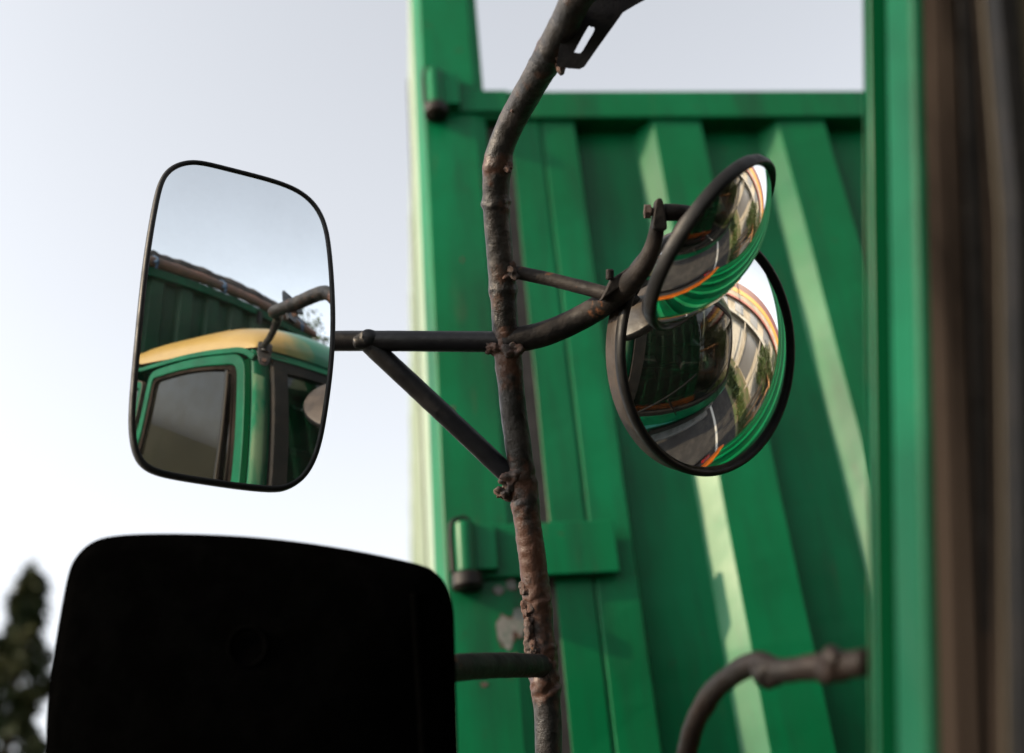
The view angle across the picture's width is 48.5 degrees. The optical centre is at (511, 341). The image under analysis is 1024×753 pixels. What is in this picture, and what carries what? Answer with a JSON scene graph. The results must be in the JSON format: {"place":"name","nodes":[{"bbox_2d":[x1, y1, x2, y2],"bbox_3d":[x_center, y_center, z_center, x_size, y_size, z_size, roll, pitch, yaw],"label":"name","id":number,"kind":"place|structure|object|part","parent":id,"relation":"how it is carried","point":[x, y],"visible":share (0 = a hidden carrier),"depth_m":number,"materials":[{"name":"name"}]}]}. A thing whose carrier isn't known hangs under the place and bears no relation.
{"place":"outdoors","nodes":[
{"label":"outdoors","id":0,"kind":"place"},
{"bbox_2d":[0,559,54,752],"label":"conifer tree","id":1,"kind":"object","parent":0,"point":[26,608],"visible":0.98,"depth_m":18.99,"materials":[{"name":"green plant"}]},
{"bbox_2d":[0,0,863,752],"label":"sky","id":2,"kind":"structure","parent":0,"point":[99,98],"materials":[{"name":"white"}]},
{"bbox_2d":[45,0,1023,752],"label":"truck","id":3,"kind":"object","parent":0,"point":[197,644],"visible":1,"depth_m":0.98,"materials":[{"name":"green paint"}]},
{"bbox_3d":[0.289,0.068,0.287,0.165,1.439,1.028,-1,-32,-6],"label":"door","id":4,"kind":"part","parent":3,"relation":"part of","materials":[{"name":"green paint"}]},
{"bbox_2d":[408,0,869,752],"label":"cargo truck","id":5,"kind":"object","parent":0,"point":[674,592],"visible":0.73,"depth_m":2.39,"materials":[{"name":"green paint"}]},
{"bbox_3d":[0.978,0.476,2.297,1.800,2.430,0.055,-1,-32,-6],"label":"rear door","id":6,"kind":"part","parent":5,"relation":"part of","materials":[{"name":"green paint"}]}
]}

